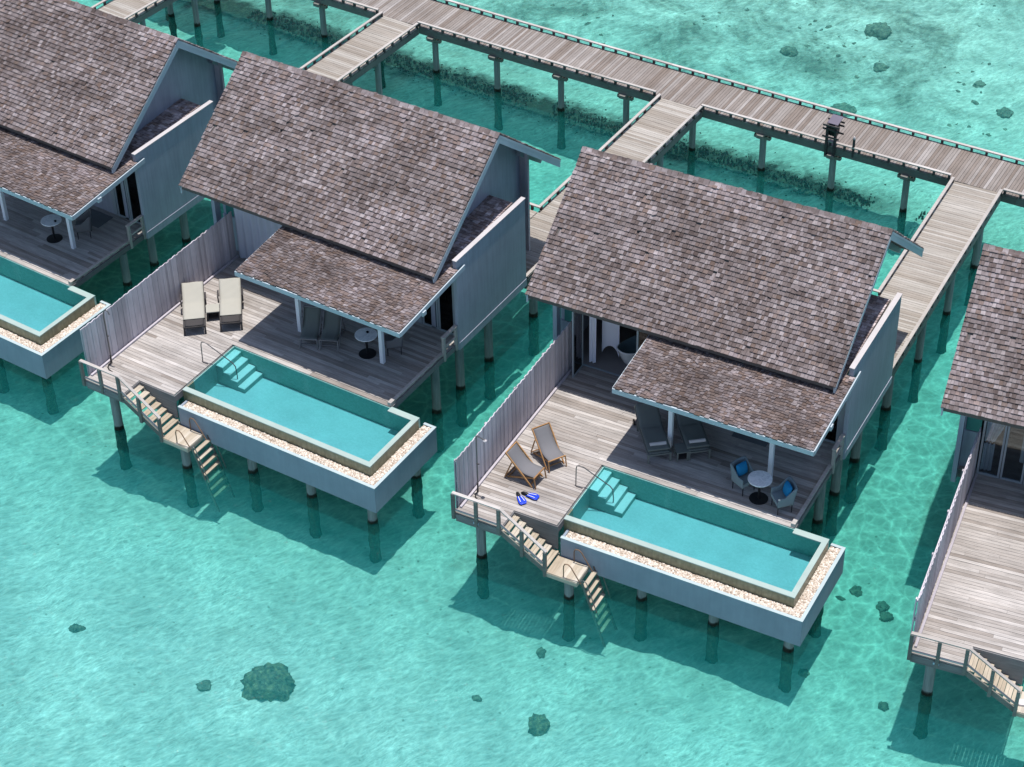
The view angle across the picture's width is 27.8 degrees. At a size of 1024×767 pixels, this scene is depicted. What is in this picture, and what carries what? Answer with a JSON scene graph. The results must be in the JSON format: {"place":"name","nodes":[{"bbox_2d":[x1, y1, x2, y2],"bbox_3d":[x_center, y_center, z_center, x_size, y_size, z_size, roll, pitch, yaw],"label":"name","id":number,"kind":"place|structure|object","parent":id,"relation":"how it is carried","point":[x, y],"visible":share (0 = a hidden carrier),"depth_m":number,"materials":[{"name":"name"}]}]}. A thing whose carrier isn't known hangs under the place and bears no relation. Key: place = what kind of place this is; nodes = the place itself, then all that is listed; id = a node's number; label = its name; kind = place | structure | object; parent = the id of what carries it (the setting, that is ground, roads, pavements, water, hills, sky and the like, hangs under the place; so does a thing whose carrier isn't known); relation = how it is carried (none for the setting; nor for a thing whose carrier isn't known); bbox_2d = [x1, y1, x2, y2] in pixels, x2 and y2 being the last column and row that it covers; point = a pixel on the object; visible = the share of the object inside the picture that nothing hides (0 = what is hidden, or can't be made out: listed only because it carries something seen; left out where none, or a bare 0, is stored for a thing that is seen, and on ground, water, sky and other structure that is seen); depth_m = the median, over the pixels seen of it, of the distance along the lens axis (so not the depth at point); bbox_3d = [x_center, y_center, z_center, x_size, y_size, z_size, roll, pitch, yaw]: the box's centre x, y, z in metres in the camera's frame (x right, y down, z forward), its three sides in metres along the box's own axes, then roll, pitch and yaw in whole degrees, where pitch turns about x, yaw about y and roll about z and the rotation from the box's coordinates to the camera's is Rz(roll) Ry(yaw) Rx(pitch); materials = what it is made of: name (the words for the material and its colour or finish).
{"place":"outdoors","nodes":[
{"label":"outdoors","id":0,"kind":"place"},
{"bbox_2d":[81,208,112,227],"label":"rug","id":1,"kind":"object","parent":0,"point":[99,219],"visible":0.64,"depth_m":67.74,"materials":[{"name":"grey fabric"}]},
{"bbox_2d":[0,0,1023,766],"bbox_3d":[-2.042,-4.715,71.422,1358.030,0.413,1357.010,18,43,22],"label":"seabed","id":2,"kind":"structure","parent":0,"point":[942,50],"depth_m":58.80,"materials":[{"name":"teal sand"}]},
{"bbox_2d":[0,256,110,414],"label":"plunge pool","id":3,"kind":"structure","parent":2,"relation":"on","point":[44,319],"depth_m":64.38,"materials":[{"name":"tile"}]},
{"bbox_2d":[68,623,85,632],"bbox_3d":[-12.074,6.795,57.488,0.522,0.172,0.347,14,41,18],"label":"coral rock","id":4,"kind":"object","parent":2,"relation":"on","point":[75,628],"visible":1,"depth_m":57.42,"materials":[{"name":"stone"}]},
{"bbox_2d":[0,0,237,293],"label":"overwater villa","id":5,"kind":"object","parent":2,"relation":"on","point":[107,113],"visible":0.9,"depth_m":66.43,"materials":[{"name":"wood"}]},
{"bbox_2d":[41,214,62,242],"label":"round table","id":6,"kind":"object","parent":5,"relation":"on","point":[47,220],"visible":1,"depth_m":66.60,"materials":[{"name":"stone"}]},
{"bbox_2d":[75,208,91,239],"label":"armchair","id":7,"kind":"object","parent":5,"relation":"on","point":[84,222],"visible":0.98,"depth_m":66.62,"materials":[{"name":"grey fabric"}]},
{"bbox_2d":[114,179,131,220],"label":"glass door","id":8,"kind":"structure","parent":5,"relation":"in","point":[118,193],"depth_m":67.40,"materials":[{"name":"white"}]},
{"bbox_2d":[125,165,141,223],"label":"glass door","id":9,"kind":"structure","parent":5,"relation":"in","point":[133,197],"depth_m":66.91,"materials":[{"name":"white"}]},
{"bbox_2d":[92,0,202,46],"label":"walkway","id":10,"kind":"structure","parent":2,"relation":"on","point":[138,11],"depth_m":78.27,"materials":[{"name":"wood"}]},
{"bbox_2d":[118,375,233,511],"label":"sea stairs","id":11,"kind":"structure","parent":2,"relation":"on","point":[185,440],"depth_m":60.00,"materials":[{"name":"beige wood"}]},
{"bbox_2d":[196,680,210,691],"bbox_3d":[-8.287,8.118,55.693,0.439,0.146,0.424,-13,40,-14],"label":"coral rock","id":12,"kind":"object","parent":2,"relation":"on","point":[204,685],"visible":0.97,"depth_m":55.62,"materials":[{"name":"teal stone"}]},
{"bbox_2d":[240,662,295,701],"bbox_3d":[-6.526,7.900,55.404,1.553,1.201,1.121,-1,39,0],"label":"coral rock","id":13,"kind":"object","parent":2,"relation":"on","point":[268,685],"visible":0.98,"depth_m":55.09,"materials":[{"name":"teal stone"}]},
{"bbox_2d":[178,342,436,562],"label":"plunge pool","id":14,"kind":"structure","parent":2,"relation":"on","point":[369,455],"depth_m":59.47,"materials":[{"name":"tile"}]},
{"bbox_2d":[78,51,560,470],"bbox_3d":[-5.767,-3.163,62.520,9.686,9.743,13.282,21,44,25],"label":"overwater villa","id":15,"kind":"object","parent":2,"relation":"on","point":[356,208],"visible":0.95,"depth_m":61.15,"materials":[{"name":"wood"}]},
{"bbox_2d":[103,309,112,371],"bbox_3d":[-11.781,-1.251,60.204,0.331,2.019,0.376,21,44,25],"label":"outdoor shower","id":16,"kind":"object","parent":15,"relation":"on","point":[107,335],"visible":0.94,"depth_m":60.45,"materials":[{"name":"grey metal"}]},
{"bbox_2d":[80,211,238,376],"bbox_3d":[-10.528,-2.709,62.381,0.210,1.897,6.992,21,44,25],"label":"privacy fence","id":17,"kind":"object","parent":15,"relation":"attached to","point":[143,307],"visible":0.93,"depth_m":62.14,"materials":[{"name":"grey wood"}]},
{"bbox_2d":[180,281,206,335],"bbox_3d":[-9.614,-2.276,62.500,0.790,0.640,1.860,-6,39,-5],"label":"sun lounger","id":18,"kind":"object","parent":15,"relation":"on","point":[193,300],"visible":1,"depth_m":62.54,"materials":[{"name":"beige fabric"}]},
{"bbox_2d":[206,303,219,320],"bbox_3d":[-9.040,-2.148,62.563,0.400,0.340,0.400,-6,39,-5],"label":"side table","id":19,"kind":"object","parent":15,"relation":"on","point":[212,311],"visible":1,"depth_m":62.50,"materials":[{"name":"white wood"}]},
{"bbox_2d":[225,205,233,215],"bbox_3d":[-8.758,-5.714,64.206,0.400,1.200,0.035,21,44,25],"label":"frosted window","id":20,"kind":"structure","parent":15,"relation":"in","point":[228,208],"depth_m":64.46,"materials":[{"name":"teal glass"}]},
{"bbox_2d":[217,278,243,331],"bbox_3d":[-8.516,-2.400,62.620,0.790,0.640,1.860,-5,39,-4],"label":"sun lounger","id":21,"kind":"object","parent":15,"relation":"on","point":[230,293],"visible":1,"depth_m":62.66,"materials":[{"name":"beige fabric"}]},
{"bbox_2d":[299,305,322,349],"bbox_3d":[-5.972,-1.659,61.417,0.622,0.922,1.016,4,39,7],"label":"deckchair","id":22,"kind":"object","parent":15,"relation":"on","point":[311,329],"visible":0.95,"depth_m":61.46,"materials":[{"name":"grey fabric"}]},
{"bbox_2d":[319,310,345,351],"bbox_3d":[-5.359,-1.620,61.351,0.622,0.922,1.016,4,39,7],"label":"deckchair","id":23,"kind":"object","parent":15,"relation":"on","point":[331,324],"visible":0.84,"depth_m":61.38,"materials":[{"name":"grey fabric"}]},
{"bbox_2d":[355,327,376,358],"bbox_3d":[-4.276,-1.160,60.894,0.670,0.730,0.670,21,44,25],"label":"round table","id":24,"kind":"object","parent":15,"relation":"on","point":[361,335],"visible":1,"depth_m":60.80,"materials":[{"name":"stone"}]},
{"bbox_2d":[384,332,402,354],"bbox_3d":[-3.450,-1.307,60.944,0.580,0.865,0.541,-6,39,-6],"label":"armchair","id":25,"kind":"object","parent":15,"relation":"on","point":[391,341],"visible":0.56,"depth_m":60.77,"materials":[{"name":"grey fabric"}]},
{"bbox_2d":[422,299,438,329],"bbox_3d":[-2.450,-2.651,61.354,0.570,2.400,0.050,21,44,25],"label":"glass door","id":26,"kind":"structure","parent":15,"relation":"in","point":[427,320],"depth_m":61.90,"materials":[{"name":"white"}]},
{"bbox_2d":[438,273,454,334],"bbox_3d":[-1.946,-2.460,61.103,0.580,2.400,0.050,21,44,25],"label":"glass door","id":27,"kind":"structure","parent":15,"relation":"in","point":[445,301],"depth_m":61.35,"materials":[{"name":"black glass"}]},
{"bbox_2d":[300,11,418,94],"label":"walkway","id":28,"kind":"structure","parent":2,"relation":"on","point":[357,55],"depth_m":75.36,"materials":[{"name":"wood"}]},
{"bbox_2d":[472,695,481,701],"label":"coral rock","id":29,"kind":"object","parent":2,"relation":"on","point":[478,698],"visible":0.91,"depth_m":55.16,"materials":[{"name":"teal stone"}]},
{"bbox_2d":[528,713,549,736],"bbox_3d":[0.681,8.915,54.293,0.621,0.496,0.704,10,40,13],"label":"coral rock","id":30,"kind":"object","parent":2,"relation":"on","point":[542,720],"visible":0.95,"depth_m":54.13,"materials":[{"name":"teal stone"}]},
{"bbox_2d":[536,647,545,657],"bbox_3d":[0.791,7.325,56.468,0.289,0.131,0.403,6,40,9],"label":"coral rock","id":31,"kind":"object","parent":2,"relation":"on","point":[541,650],"visible":0.88,"depth_m":56.42,"materials":[{"name":"stone"}]},
{"bbox_2d":[499,508,616,646],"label":"sea stairs","id":32,"kind":"structure","parent":2,"relation":"on","point":[569,574],"depth_m":55.60,"materials":[{"name":"beige wood"}]},
{"bbox_2d":[242,10,928,236],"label":"coral rubble","id":33,"kind":"object","parent":2,"relation":"on","point":[513,93],"visible":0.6,"depth_m":77.83,"materials":[{"name":"stone"}]},
{"bbox_2d":[165,0,1023,266],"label":"jetty","id":34,"kind":"object","parent":2,"relation":"on","point":[907,158],"visible":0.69,"depth_m":72.73,"materials":[{"name":"wood"}]},
{"bbox_2d":[822,114,844,157],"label":"slatted stand","id":35,"kind":"object","parent":34,"relation":"on","point":[832,127],"visible":1,"depth_m":69.33,"materials":[{"name":"grey wood"}]},
{"bbox_2d":[851,136,855,157],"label":"bollard light","id":36,"kind":"object","parent":34,"relation":"on","point":[853,144],"visible":1,"depth_m":69.22,"materials":[{"name":"black metal"}]},
{"bbox_2d":[524,93,702,288],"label":"walkway","id":37,"kind":"structure","parent":2,"relation":"on","point":[657,130],"depth_m":70.11,"materials":[{"name":"wood"}]},
{"bbox_2d":[450,146,923,598],"bbox_3d":[4.894,0.084,58.315,9.686,9.597,13.282,18,43,22],"label":"overwater villa","id":38,"kind":"object","parent":2,"relation":"on","point":[743,311],"visible":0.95,"depth_m":56.99,"materials":[{"name":"wood"}]},
{"bbox_2d":[475,435,486,499],"bbox_3d":[-0.875,2.302,55.708,0.367,2.049,0.386,18,43,22],"label":"outdoor shower","id":39,"kind":"object","parent":38,"relation":"on","point":[477,463],"visible":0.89,"depth_m":55.80,"materials":[{"name":"grey metal"}]},
{"bbox_2d":[454,319,571,508],"bbox_3d":[0.174,0.804,57.962,0.210,1.897,6.992,18,43,22],"label":"privacy fence","id":40,"kind":"object","parent":38,"relation":"attached to","point":[528,398],"visible":0.99,"depth_m":57.74,"materials":[{"name":"grey wood"}]},
{"bbox_2d":[516,492,526,504],"bbox_3d":[0.222,3.103,56.226,0.227,0.095,0.528,-14,41,-16],"label":"swim fin","id":41,"kind":"object","parent":38,"relation":"on","point":[521,499],"visible":1,"depth_m":56.15,"materials":[{"name":"blue rubber"}]},
{"bbox_2d":[504,441,546,488],"bbox_3d":[0.370,2.235,56.658,1.016,0.922,0.622,21,44,25],"label":"deckchair","id":42,"kind":"object","parent":38,"relation":"on","point":[518,457],"visible":1,"depth_m":56.64,"materials":[{"name":"grey fabric"}]},
{"bbox_2d":[521,491,539,499],"bbox_3d":[0.481,3.032,56.307,0.528,0.095,0.227,18,43,22],"label":"swim fin","id":43,"kind":"object","parent":38,"relation":"on","point":[534,496],"visible":1,"depth_m":56.28,"materials":[{"name":"blue rubber"}]},
{"bbox_2d":[531,422,566,472],"bbox_3d":[1.023,1.762,57.222,0.622,0.922,1.016,-20,43,-21],"label":"deckchair","id":44,"kind":"object","parent":38,"relation":"on","point":[547,444],"visible":1,"depth_m":57.23,"materials":[{"name":"grey fabric"}]},
{"bbox_2d":[565,309,571,321],"bbox_3d":[1.706,-2.271,59.882,0.400,1.200,0.035,18,43,22],"label":"frosted window","id":45,"kind":"structure","parent":38,"relation":"in","point":[568,314],"depth_m":60.14,"materials":[{"name":"teal glass"}]},
{"bbox_2d":[572,311,582,377],"bbox_3d":[1.899,-1.285,59.772,0.040,2.400,0.655,18,43,22],"label":"glass door","id":46,"kind":"structure","parent":38,"relation":"in","point":[577,318],"depth_m":59.84,"materials":[{"name":"white"}]},
{"bbox_2d":[616,335,636,364],"bbox_3d":[3.758,-1.001,60.764,1.600,0.640,0.760,-24,44,-25],"label":"bathtub","id":47,"kind":"object","parent":38,"relation":"on","point":[626,349],"visible":0.4,"depth_m":60.75,"materials":[{"name":"white ceramic"}]},
{"bbox_2d":[636,331,648,352],"bbox_3d":[3.853,-0.918,59.261,0.620,2.400,0.050,18,43,22],"label":"glass door","id":48,"kind":"structure","parent":38,"relation":"in","point":[641,337],"depth_m":59.08,"materials":[{"name":"white"}]},
{"bbox_2d":[633,403,671,463],"bbox_3d":[3.929,1.348,57.813,0.760,0.700,1.860,-7,39,-7],"label":"sun lounger","id":49,"kind":"object","parent":38,"relation":"on","point":[650,427],"visible":0.97,"depth_m":57.76,"materials":[{"name":"black fabric"}]},
{"bbox_2d":[649,441,666,445],"bbox_3d":[4.041,1.671,57.254,0.460,0.107,0.110,-7,39,-7],"label":"rolled towel","id":50,"kind":"object","parent":49,"relation":"on","point":[658,443],"visible":1,"depth_m":57.21,"materials":[{"name":"white fabric"}]},
{"bbox_2d":[674,443,690,461],"bbox_3d":[4.720,1.911,57.382,0.400,0.340,0.400,-7,39,-7],"label":"side table","id":51,"kind":"object","parent":38,"relation":"on","point":[681,450],"visible":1,"depth_m":57.31,"materials":[{"name":"grey wood"}]},
{"bbox_2d":[675,413,710,460],"bbox_3d":[5.019,1.269,57.878,0.760,0.700,1.860,-7,39,-7],"label":"sun lounger","id":52,"kind":"object","parent":38,"relation":"on","point":[689,428],"visible":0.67,"depth_m":57.60,"materials":[{"name":"grey fabric"}]},
{"bbox_2d":[689,438,705,442],"bbox_3d":[5.135,1.593,57.317,0.460,0.107,0.110,-7,39,-7],"label":"rolled towel","id":53,"kind":"object","parent":52,"relation":"on","point":[697,440],"visible":1,"depth_m":57.27,"materials":[{"name":"white fabric"}]},
{"bbox_2d":[730,456,754,495],"bbox_3d":[6.270,2.517,56.172,0.541,0.865,0.580,-26,45,-27],"label":"armchair","id":54,"kind":"object","parent":38,"relation":"on","point":[742,482],"visible":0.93,"depth_m":56.08,"materials":[{"name":"grey wicker"}]},
{"bbox_2d":[736,461,747,475],"bbox_3d":[6.232,2.310,56.067,0.380,0.380,0.150,-26,31,-27],"label":"cushion","id":55,"kind":"object","parent":54,"relation":"on","point":[741,468],"visible":1,"depth_m":55.99,"materials":[{"name":"blue fabric"}]},
{"bbox_2d":[748,470,772,504],"bbox_3d":[6.682,2.838,55.871,0.670,0.730,0.670,18,43,22],"label":"round table","id":56,"kind":"object","parent":38,"relation":"on","point":[759,479],"visible":1,"depth_m":55.77,"materials":[{"name":"stone"}]},
{"bbox_2d":[771,476,797,514],"bbox_3d":[7.307,3.028,55.510,0.580,0.865,0.541,-11,40,-12],"label":"armchair","id":57,"kind":"object","parent":38,"relation":"on","point":[780,499],"visible":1,"depth_m":55.41,"materials":[{"name":"grey wicker"}]},
{"bbox_2d":[783,480,792,496],"bbox_3d":[7.383,2.835,55.385,0.150,0.380,0.380,0,37,-21],"label":"cushion","id":58,"kind":"object","parent":57,"relation":"on","point":[787,488],"visible":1,"depth_m":55.29,"materials":[{"name":"blue fabric"}]},
{"bbox_2d":[824,411,840,442],"bbox_3d":[8.815,0.670,57.156,0.580,2.400,0.050,18,43,22],"label":"glass door","id":59,"kind":"structure","parent":38,"relation":"in","point":[832,436],"depth_m":57.64,"materials":[{"name":"black glass"}]},
{"bbox_2d":[560,465,845,692],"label":"plunge pool","id":60,"kind":"structure","parent":2,"relation":"on","point":[713,560],"depth_m":55.29,"materials":[{"name":"tile"}]},
{"bbox_2d":[463,0,1012,136],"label":"reef rubble","id":61,"kind":"object","parent":2,"relation":"on","point":[855,76],"visible":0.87,"depth_m":81.58,"materials":[{"name":"teal stone"}]},
{"bbox_2d":[780,46,797,56],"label":"coral rock","id":62,"kind":"object","parent":2,"relation":"on","point":[790,51],"visible":0.94,"depth_m":81.01,"materials":[{"name":"teal stone"}]},
{"bbox_2d":[798,668,809,677],"bbox_3d":[7.840,7.773,55.626,0.334,0.214,0.343,18,43,22],"label":"coral rock","id":63,"kind":"object","parent":2,"relation":"on","point":[805,673],"visible":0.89,"depth_m":55.56,"materials":[{"name":"stone"}]},
{"bbox_2d":[829,102,856,116],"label":"coral rock","id":64,"kind":"object","parent":2,"relation":"on","point":[844,106],"visible":0.66,"depth_m":77.59,"materials":[{"name":"teal stone"}]},
{"bbox_2d":[849,588,861,594],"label":"coral rock","id":65,"kind":"object","parent":2,"relation":"on","point":[851,591],"visible":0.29,"depth_m":57.93,"materials":[{"name":"stone"}]},
{"bbox_2d":[864,22,891,39],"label":"coral rock","id":66,"kind":"object","parent":2,"relation":"on","point":[880,31],"visible":1,"depth_m":82.02,"materials":[{"name":"teal stone"}]},
{"bbox_2d":[873,62,889,71],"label":"coral rock","id":67,"kind":"object","parent":2,"relation":"on","point":[879,67],"visible":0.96,"depth_m":80.19,"materials":[{"name":"teal stone"}]},
{"bbox_2d":[876,600,888,612],"bbox_3d":[10.296,6.183,57.556,0.390,0.182,0.392,-25,45,-27],"label":"coral rock","id":68,"kind":"object","parent":2,"relation":"on","point":[881,606],"visible":0.92,"depth_m":57.49,"materials":[{"name":"stone"}]},
{"bbox_2d":[878,701,888,710],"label":"coral rock","id":69,"kind":"object","parent":2,"relation":"on","point":[884,709],"visible":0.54,"depth_m":54.76,"materials":[{"name":"teal stone"}]},
{"bbox_2d":[879,611,892,620],"bbox_3d":[10.367,6.446,57.247,0.420,0.189,0.402,14,41,18],"label":"coral rock","id":70,"kind":"object","parent":2,"relation":"on","point":[883,614],"visible":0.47,"depth_m":57.24,"materials":[{"name":"stone"}]},
{"bbox_2d":[873,177,1002,402],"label":"walkway","id":71,"kind":"structure","parent":2,"relation":"on","point":[947,235],"depth_m":64.73,"materials":[{"name":"wood"}]},
{"bbox_2d":[907,244,1023,739],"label":"overwater villa","id":72,"kind":"object","parent":2,"relation":"on","point":[977,606],"visible":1,"depth_m":54.39,"materials":[{"name":"grey wood"}]},
{"bbox_2d":[910,427,980,647],"bbox_3d":[11.346,3.964,53.836,0.210,1.897,6.992,14,41,18],"label":"privacy fence","id":73,"kind":"object","parent":72,"relation":"attached to","point":[939,554],"visible":0.98,"depth_m":53.48,"materials":[{"name":"grey wood"}]},
{"bbox_2d":[966,417,982,431],"bbox_3d":[12.534,0.808,55.866,0.400,1.200,0.035,14,41,18],"label":"frosted window","id":74,"kind":"structure","parent":72,"relation":"in","point":[973,424],"depth_m":56.08,"materials":[{"name":"teal glass"}]},
{"bbox_2d":[976,421,1007,478],"bbox_3d":[13.026,1.589,55.999,0.620,2.400,0.050,14,41,18],"label":"glass door","id":75,"kind":"structure","parent":72,"relation":"in","point":[978,472],"depth_m":56.25,"materials":[{"name":"white"}]},
{"bbox_2d":[999,426,1023,483],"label":"glass door","id":76,"kind":"structure","parent":72,"relation":"in","point":[1003,478],"depth_m":56.27,"materials":[{"name":"white"}]},
{"bbox_2d":[973,80,985,87],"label":"coral rock","id":77,"kind":"object","parent":2,"relation":"on","point":[979,83],"visible":0.98,"depth_m":79.08,"materials":[{"name":"teal stone"}]},
{"bbox_2d":[966,647,1023,766],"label":"sea stairs","id":78,"kind":"structure","parent":2,"relation":"on","point":[989,678],"depth_m":51.41,"materials":[{"name":"beige wood"}]},
{"bbox_2d":[996,107,1013,117],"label":"coral rock","id":79,"kind":"object","parent":2,"relation":"on","point":[1005,112],"visible":0.97,"depth_m":77.43,"materials":[{"name":"teal stone"}]},
{"bbox_2d":[0,0,1023,766],"bbox_3d":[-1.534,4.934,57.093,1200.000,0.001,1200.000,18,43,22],"label":"sea water","id":80,"kind":"structure","parent":0,"point":[838,520],"depth_m":58.83,"materials":[{"name":"teal liquid"}]},
{"bbox_2d":[732,432,768,446],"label":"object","id":81,"kind":"object","parent":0,"point":[749,439],"visible":0.36,"depth_m":57.99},
{"bbox_2d":[1018,699,1023,706],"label":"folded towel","id":82,"kind":"object","parent":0,"point":[1021,702],"visible":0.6,"depth_m":51.56,"materials":[{"name":"white fabric"}]}
]}

